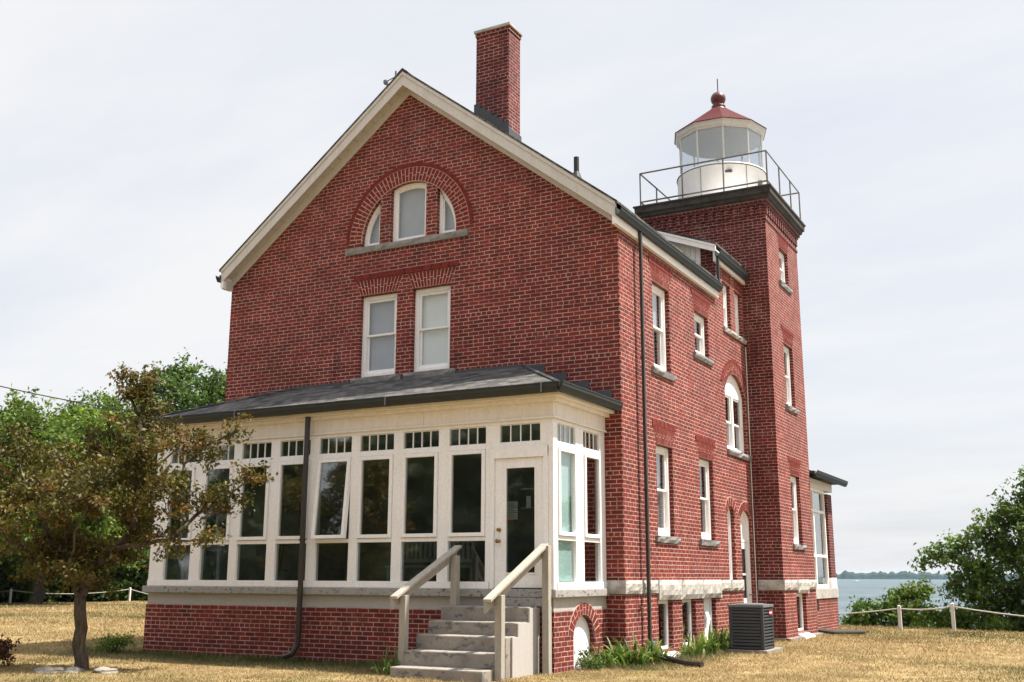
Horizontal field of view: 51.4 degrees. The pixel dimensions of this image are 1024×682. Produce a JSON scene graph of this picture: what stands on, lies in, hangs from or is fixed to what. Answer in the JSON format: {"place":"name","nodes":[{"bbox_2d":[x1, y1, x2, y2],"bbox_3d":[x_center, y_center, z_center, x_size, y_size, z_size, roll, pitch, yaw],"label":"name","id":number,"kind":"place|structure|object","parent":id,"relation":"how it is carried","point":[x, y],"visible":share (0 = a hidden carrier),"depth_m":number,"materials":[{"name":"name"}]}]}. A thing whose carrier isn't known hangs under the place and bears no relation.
{"place":"outdoors","nodes":[
{"label":"outdoors","id":0,"kind":"place"},
{"bbox_2d":[0,386,157,414],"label":"power line","id":1,"kind":"object","parent":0,"point":[64,399],"visible":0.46,"depth_m":50.21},
{"bbox_2d":[0,600,1023,681],"bbox_3d":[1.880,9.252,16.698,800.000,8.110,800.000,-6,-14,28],"label":"ground","id":2,"kind":"structure","parent":0,"point":[663,678],"depth_m":17.22,"materials":[{"name":"beige plant"}]},
{"bbox_2d":[0,554,16,596],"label":"shrub","id":3,"kind":"object","parent":2,"relation":"on","point":[3,575],"visible":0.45,"depth_m":54.46,"materials":[{"name":"green plant"}]},
{"bbox_2d":[8,589,12,602],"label":"fence post","id":4,"kind":"object","parent":2,"relation":"on","point":[10,595],"visible":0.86,"depth_m":54.02,"materials":[{"name":"paint"}]},
{"bbox_2d":[0,634,29,666],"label":"rusty shrub","id":5,"kind":"object","parent":2,"relation":"on","point":[5,654],"visible":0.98,"depth_m":16.64,"materials":[{"name":"brown plant"}]},
{"bbox_2d":[0,417,35,602],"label":"green tree","id":6,"kind":"object","parent":2,"relation":"on","point":[5,598],"visible":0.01,"depth_m":55.51,"materials":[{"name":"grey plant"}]},
{"bbox_2d":[0,595,64,601],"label":"shrub","id":7,"kind":"object","parent":2,"relation":"on","point":[20,600],"visible":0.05,"depth_m":57.17,"materials":[{"name":"green plant"}]},
{"bbox_2d":[0,555,73,602],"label":"shrub","id":8,"kind":"object","parent":2,"relation":"on","point":[26,587],"visible":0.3,"depth_m":55.59,"materials":[{"name":"green plant"}]},
{"bbox_2d":[35,666,64,673],"bbox_3d":[-6.836,4.900,15.722,0.508,0.186,0.417,-1,-13,5],"label":"stone","id":9,"kind":"object","parent":2,"relation":"on","point":[45,670],"visible":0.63,"depth_m":15.62,"materials":[{"name":"grey stone"}]},
{"bbox_2d":[0,383,128,604],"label":"green tree","id":10,"kind":"object","parent":2,"relation":"on","point":[47,432],"visible":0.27,"depth_m":53.14,"materials":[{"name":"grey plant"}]},
{"bbox_2d":[63,666,85,672],"bbox_3d":[-6.531,4.920,15.815,0.300,0.158,0.376,-5,-13,20],"label":"stone","id":11,"kind":"object","parent":2,"relation":"on","point":[71,669],"visible":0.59,"depth_m":15.76,"materials":[{"name":"grey stone"}]},
{"bbox_2d":[13,554,139,601],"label":"shrub","id":12,"kind":"object","parent":2,"relation":"on","point":[94,597],"visible":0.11,"depth_m":58.02,"materials":[{"name":"green plant"}]},
{"bbox_2d":[35,386,171,601],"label":"green tree","id":13,"kind":"object","parent":2,"relation":"on","point":[106,400],"visible":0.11,"depth_m":60.44,"materials":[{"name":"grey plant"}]},
{"bbox_2d":[92,667,118,673],"bbox_3d":[-6.047,4.923,15.813,0.403,0.156,0.326,-9,-15,36],"label":"stone","id":14,"kind":"object","parent":2,"relation":"on","point":[104,670],"visible":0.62,"depth_m":15.72,"materials":[{"name":"white stone"}]},
{"bbox_2d":[91,630,141,652],"bbox_3d":[-7.348,5.708,19.765,0.776,0.801,0.978,-6,-14,28],"label":"weed","id":15,"kind":"object","parent":2,"relation":"on","point":[118,640],"visible":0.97,"depth_m":19.70,"materials":[{"name":"green plant"}]},
{"bbox_2d":[128,587,130,600],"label":"fence post","id":16,"kind":"object","parent":2,"relation":"on","point":[129,597],"visible":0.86,"depth_m":57.46,"materials":[{"name":"paint"}]},
{"bbox_2d":[91,538,182,600],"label":"shrub","id":17,"kind":"object","parent":2,"relation":"on","point":[133,583],"visible":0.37,"depth_m":58.88,"materials":[{"name":"green plant"}]},
{"bbox_2d":[0,361,277,669],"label":"crabapple tree","id":18,"kind":"object","parent":2,"relation":"on","point":[52,550],"visible":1,"depth_m":16.62,"materials":[{"name":"green plant"}]},
{"bbox_2d":[111,347,226,559],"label":"green tree","id":19,"kind":"object","parent":2,"relation":"on","point":[178,388],"visible":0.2,"depth_m":63.84,"materials":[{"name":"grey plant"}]},
{"bbox_2d":[132,404,215,599],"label":"green tree","id":20,"kind":"object","parent":2,"relation":"on","point":[211,520],"depth_m":67.15,"materials":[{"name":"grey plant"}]},
{"bbox_2d":[138,546,215,599],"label":"shrub","id":21,"kind":"object","parent":2,"relation":"on","point":[208,567],"visible":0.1,"depth_m":60.73,"materials":[{"name":"green plant"}]},
{"bbox_2d":[208,362,226,512],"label":"green tree","id":22,"kind":"object","parent":2,"relation":"on","point":[223,387],"depth_m":63.89,"materials":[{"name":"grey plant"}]},
{"bbox_2d":[367,645,400,673],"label":"grass tuft","id":23,"kind":"object","parent":2,"relation":"on","point":[386,667],"visible":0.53,"depth_m":15.79,"materials":[{"name":"green plant"}]},
{"bbox_2d":[390,597,541,681],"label":"concrete steps","id":24,"kind":"structure","parent":2,"relation":"on","point":[457,643],"depth_m":15.61,"materials":[{"name":"grey paint"}]},
{"bbox_2d":[390,545,461,665],"bbox_3d":[-1.300,4.183,16.287,0.171,2.103,1.401,-11,-16,40],"label":"handrail","id":25,"kind":"object","parent":24,"relation":"attached to","point":[400,596],"visible":0.92,"depth_m":16.28,"materials":[{"name":"beige wood"}]},
{"bbox_2d":[483,543,551,680],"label":"handrail","id":26,"kind":"object","parent":24,"relation":"attached to","point":[495,596],"visible":1,"depth_m":15.80,"materials":[{"name":"beige wood"}]},
{"bbox_2d":[131,22,847,673],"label":"brick house","id":27,"kind":"structure","parent":2,"relation":"on","point":[495,338],"depth_m":20.55,"materials":[{"name":"brick"}]},
{"bbox_2d":[165,449,195,541],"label":"awning window","id":28,"kind":"structure","parent":27,"relation":"in","point":[190,468],"depth_m":20.22,"materials":[{"name":"white paint"}]},
{"bbox_2d":[174,452,188,537],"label":"awning window","id":29,"kind":"structure","parent":27,"relation":"in","point":[183,521],"depth_m":21.17,"materials":[{"name":"white paint"}]},
{"bbox_2d":[209,458,222,536],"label":"awning window","id":30,"kind":"structure","parent":27,"relation":"in","point":[218,517],"depth_m":22.02,"materials":[{"name":"white paint"}]},
{"bbox_2d":[200,445,234,540],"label":"awning window","id":31,"kind":"structure","parent":27,"relation":"in","point":[206,478],"depth_m":19.86,"materials":[{"name":"white paint"}]},
{"bbox_2d":[236,442,271,539],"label":"awning window","id":32,"kind":"structure","parent":27,"relation":"in","point":[240,515],"depth_m":19.40,"materials":[{"name":"white paint"}]},
{"bbox_2d":[275,439,310,539],"bbox_3d":[-3.906,2.999,18.949,0.696,2.475,0.088,-6,-14,28],"label":"awning window","id":33,"kind":"structure","parent":27,"relation":"in","point":[281,464],"depth_m":19.08,"materials":[{"name":"white paint"}]},
{"bbox_2d":[311,436,351,538],"bbox_3d":[-3.137,2.897,18.479,0.706,2.475,0.204,-6,-14,28],"label":"awning window","id":34,"kind":"structure","parent":27,"relation":"in","point":[320,462],"depth_m":18.51,"materials":[{"name":"white paint"}]},
{"bbox_2d":[364,203,380,246],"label":"window","id":35,"kind":"structure","parent":27,"relation":"in","point":[372,237],"depth_m":22.09,"materials":[{"name":"white paint"}]},
{"bbox_2d":[356,433,393,542],"bbox_3d":[-2.326,2.819,18.115,0.706,2.475,0.088,-6,-14,28],"label":"awning window","id":36,"kind":"structure","parent":27,"relation":"in","point":[391,457],"depth_m":18.18,"materials":[{"name":"white paint"}]},
{"bbox_2d":[350,269,404,383],"bbox_3d":[-2.656,-0.266,21.417,1.238,2.261,0.296,-6,-14,28],"label":"window","id":37,"kind":"structure","parent":27,"relation":"in","point":[379,330],"depth_m":21.51,"materials":[{"name":"grey glass"}]},
{"bbox_2d":[383,71,396,85],"bbox_3d":[-2.894,-4.826,24.814,0.327,3.170,0.106,-6,-14,25],"label":"weather sensor","id":38,"kind":"object","parent":27,"relation":"attached to","point":[385,81],"visible":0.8,"depth_m":25.11,"materials":[{"name":"grey metal"}]},
{"bbox_2d":[393,183,426,241],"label":"window","id":39,"kind":"structure","parent":27,"relation":"in","point":[409,220],"depth_m":21.79,"materials":[{"name":"grey glass"}]},
{"bbox_2d":[400,430,438,537],"bbox_3d":[-1.530,2.728,17.694,0.706,2.475,0.088,-6,-14,28],"label":"awning window","id":40,"kind":"structure","parent":27,"relation":"in","point":[405,457],"depth_m":17.76,"materials":[{"name":"white paint"}]},
{"bbox_2d":[385,541,473,581],"bbox_3d":[-1.458,3.910,18.706,1.530,0.880,0.530,-6,-14,28],"label":"bench","id":41,"kind":"object","parent":27,"relation":"on","point":[425,559],"visible":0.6,"depth_m":18.93,"materials":[{"name":"wood"}]},
{"bbox_2d":[403,260,458,378],"bbox_3d":[-1.545,-0.393,20.830,1.223,2.261,0.296,-6,-14,28],"label":"window","id":42,"kind":"structure","parent":27,"relation":"in","point":[432,331],"depth_m":20.92,"materials":[{"name":"grey glass"}]},
{"bbox_2d":[439,189,455,233],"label":"window","id":43,"kind":"structure","parent":27,"relation":"in","point":[447,215],"depth_m":21.28,"materials":[{"name":"white paint"}]},
{"bbox_2d":[447,427,485,581],"bbox_3d":[-0.730,2.637,17.271,0.696,2.475,0.088,-6,-14,28],"label":"awning window","id":44,"kind":"structure","parent":27,"relation":"in","point":[451,454],"depth_m":17.34,"materials":[{"name":"white paint"}]},
{"bbox_2d":[493,423,542,588],"bbox_3d":[0.114,2.595,16.817,0.883,2.586,0.183,-6,-14,28],"label":"door","id":45,"kind":"structure","parent":27,"relation":"in","point":[529,580],"depth_m":16.83,"materials":[{"name":"white paint"}]},
{"bbox_2d":[557,423,577,580],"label":"awning window","id":46,"kind":"structure","parent":27,"relation":"in","point":[567,458],"depth_m":17.08,"materials":[{"name":"white paint"}]},
{"bbox_2d":[583,431,601,538],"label":"awning window","id":47,"kind":"structure","parent":27,"relation":"in","point":[597,459],"depth_m":17.96,"materials":[{"name":"white paint"}]},
{"bbox_2d":[648,255,676,381],"bbox_3d":[2.845,-0.401,20.767,0.294,2.276,1.278,-6,-14,28],"label":"window","id":48,"kind":"structure","parent":27,"relation":"in","point":[663,279],"depth_m":21.00,"materials":[{"name":"white paint"}]},
{"bbox_2d":[652,419,680,543],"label":"window","id":49,"kind":"structure","parent":27,"relation":"in","point":[664,437],"depth_m":20.27,"materials":[{"name":"white paint"}]},
{"bbox_2d":[658,600,680,655],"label":"basement window","id":50,"kind":"structure","parent":27,"relation":"in","point":[664,603],"depth_m":19.62,"materials":[{"name":"white paint"}]},
{"bbox_2d":[682,599,691,644],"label":"basement window","id":51,"kind":"structure","parent":27,"relation":"in","point":[688,601],"depth_m":20.76,"materials":[{"name":"white paint"}]},
{"bbox_2d":[691,287,713,365],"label":"window","id":52,"kind":"structure","parent":27,"relation":"in","point":[702,307],"depth_m":23.11,"materials":[{"name":"white paint"}]},
{"bbox_2d":[695,435,720,546],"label":"window","id":53,"kind":"structure","parent":27,"relation":"in","point":[705,450],"depth_m":22.39,"materials":[{"name":"white paint"}]},
{"bbox_2d":[722,286,727,326],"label":"window","id":54,"kind":"structure","parent":27,"relation":"in","point":[724,288],"depth_m":25.02,"materials":[{"name":"white paint"}]},
{"bbox_2d":[734,294,738,334],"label":"window","id":55,"kind":"structure","parent":27,"relation":"in","point":[735,296],"depth_m":25.81,"materials":[{"name":"white paint"}]},
{"bbox_2d":[721,359,752,461],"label":"window","id":56,"kind":"structure","parent":27,"relation":"in","point":[732,392],"depth_m":24.72,"materials":[{"name":"white paint"}]},
{"bbox_2d":[738,501,752,602],"bbox_3d":[5.288,5.084,24.253,0.210,2.817,1.197,-6,-14,28],"label":"door","id":57,"kind":"structure","parent":27,"relation":"in","point":[746,566],"depth_m":24.50,"materials":[{"name":"white paint"}]},
{"bbox_2d":[776,231,792,294],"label":"window","id":58,"kind":"structure","parent":27,"relation":"in","point":[783,244],"depth_m":27.64,"materials":[{"name":"white paint"}]},
{"bbox_2d":[781,324,798,414],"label":"window","id":59,"kind":"structure","parent":27,"relation":"in","point":[788,337],"depth_m":27.06,"materials":[{"name":"white paint"}]},
{"bbox_2d":[788,456,806,549],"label":"window","id":60,"kind":"structure","parent":27,"relation":"in","point":[794,468],"depth_m":26.33,"materials":[{"name":"white paint"}]},
{"bbox_2d":[796,594,814,638],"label":"basement window","id":61,"kind":"structure","parent":27,"relation":"in","point":[800,604],"depth_m":25.86,"materials":[{"name":"white paint"}]},
{"bbox_2d":[810,487,829,587],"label":"window","id":62,"kind":"structure","parent":27,"relation":"in","point":[819,505],"depth_m":29.33,"materials":[{"name":"white paint"}]},
{"bbox_2d":[574,643,604,670],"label":"weed","id":63,"kind":"object","parent":2,"relation":"on","point":[589,664],"visible":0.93,"depth_m":16.62,"materials":[{"name":"green plant"}]},
{"bbox_2d":[583,632,656,666],"bbox_3d":[1.761,4.981,17.225,1.592,0.527,0.891,9,-15,-34],"label":"daylily","id":64,"kind":"object","parent":2,"relation":"on","point":[620,654],"visible":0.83,"depth_m":17.25,"materials":[{"name":"green plant"}]},
{"bbox_2d":[637,636,687,663],"bbox_3d":[2.449,5.177,17.900,1.115,0.440,1.120,-6,-14,28],"label":"daylily","id":65,"kind":"object","parent":2,"relation":"on","point":[655,655],"visible":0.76,"depth_m":17.69,"materials":[{"name":"green plant"}]},
{"bbox_2d":[653,645,703,667],"bbox_3d":[2.649,5.206,17.588,0.268,0.288,1.381,7,-14,-27],"label":"drain pipe","id":66,"kind":"object","parent":2,"relation":"on","point":[691,663],"visible":0.76,"depth_m":17.30,"materials":[{"name":"brown plastic"}]},
{"bbox_2d":[676,629,724,655],"bbox_3d":[3.469,5.548,19.706,0.897,0.502,1.567,-11,-17,42],"label":"daylily","id":67,"kind":"object","parent":2,"relation":"on","point":[702,646],"visible":0.91,"depth_m":19.43,"materials":[{"name":"green plant"}]},
{"bbox_2d":[694,621,731,650],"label":"daylily","id":68,"kind":"object","parent":2,"relation":"on","point":[722,638],"visible":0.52,"depth_m":20.64,"materials":[{"name":"green plant"}]},
{"bbox_2d":[727,603,782,653],"bbox_3d":[4.755,5.631,20.834,0.780,0.975,1.190,-6,-14,28],"label":"air conditioner","id":69,"kind":"object","parent":2,"relation":"on","point":[751,626],"visible":0.98,"depth_m":20.41,"materials":[{"name":"grey metal"}]},
{"bbox_2d":[818,628,865,633],"bbox_3d":[8.392,7.405,27.161,1.381,0.184,0.167,3,-13,-12],"label":"drain pipe","id":70,"kind":"object","parent":2,"relation":"on","point":[823,630],"visible":0.74,"depth_m":27.09,"materials":[{"name":"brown plastic"}]},
{"bbox_2d":[841,593,902,627],"bbox_3d":[11.266,9.086,33.239,2.477,2.375,2.444,-6,-14,28],"label":"bank bush","id":71,"kind":"object","parent":2,"relation":"on","point":[867,619],"visible":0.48,"depth_m":32.96,"materials":[{"name":"green plant"}]},
{"bbox_2d":[897,605,902,629],"bbox_3d":[10.796,7.851,29.577,0.090,0.980,0.090,-6,-14,28],"label":"fence post","id":72,"kind":"object","parent":2,"relation":"on","point":[899,616],"visible":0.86,"depth_m":29.57,"materials":[{"name":"paint"}]},
{"bbox_2d":[877,576,936,628],"bbox_3d":[12.081,8.745,32.683,1.958,3.025,1.997,8,-15,-33],"label":"bank bush","id":73,"kind":"object","parent":2,"relation":"on","point":[913,594],"visible":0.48,"depth_m":32.72,"materials":[{"name":"green plant"}]},
{"bbox_2d":[902,600,978,629],"bbox_3d":[12.823,8.591,31.315,2.200,1.902,2.080,1,-13,-4],"label":"bank bush","id":74,"kind":"object","parent":2,"relation":"on","point":[935,618],"visible":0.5,"depth_m":31.30,"materials":[{"name":"green plant"}]},
{"bbox_2d":[950,603,955,631],"bbox_3d":[11.840,7.566,28.515,0.090,1.060,0.090,-6,-14,28],"label":"fence post","id":75,"kind":"object","parent":2,"relation":"on","point":[953,617],"visible":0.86,"depth_m":28.51,"materials":[{"name":"paint"}]},
{"bbox_2d":[839,606,1023,616],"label":"rope","id":76,"kind":"object","parent":75,"relation":"attached to","point":[933,609],"visible":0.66,"depth_m":28.93,"materials":[{"name":"white fabric"}]},
{"bbox_2d":[907,465,1023,631],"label":"lakeside tree","id":77,"kind":"object","parent":2,"relation":"on","point":[984,580],"visible":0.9,"depth_m":30.95,"materials":[{"name":"green plant"}]},
{"bbox_2d":[966,610,1017,631],"bbox_3d":[13.498,8.175,29.869,1.413,1.224,1.262,-6,-14,28],"label":"weed","id":78,"kind":"object","parent":2,"relation":"on","point":[999,625],"visible":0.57,"depth_m":29.74,"materials":[{"name":"green plant"}]},
{"bbox_2d":[0,0,1023,574],"label":"sky","id":79,"kind":"structure","parent":0,"point":[143,143],"materials":[{"name":"white"}]},
{"bbox_2d":[836,570,1018,579],"bbox_3d":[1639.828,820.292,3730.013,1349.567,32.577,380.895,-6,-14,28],"label":"distant wood","id":80,"kind":"object","parent":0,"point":[845,574],"visible":0.44,"depth_m":3770.91,"materials":[{"name":"green plant"}]},
{"bbox_2d":[837,579,1022,627],"bbox_3d":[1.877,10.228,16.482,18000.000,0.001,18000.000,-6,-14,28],"label":"water","id":81,"kind":"structure","parent":0,"point":[865,589],"depth_m":531.22,"materials":[{"name":"liquid"}]},
{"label":"fence post","id":82,"kind":"object","parent":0,"visible":0},
{"bbox_2d":[0,589,146,593],"bbox_3d":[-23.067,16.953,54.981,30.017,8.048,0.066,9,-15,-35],"label":"rope","id":83,"kind":"object","parent":82,"relation":"attached to","point":[71,593],"visible":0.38,"depth_m":55.57,"materials":[{"name":"white fabric"}]}
]}

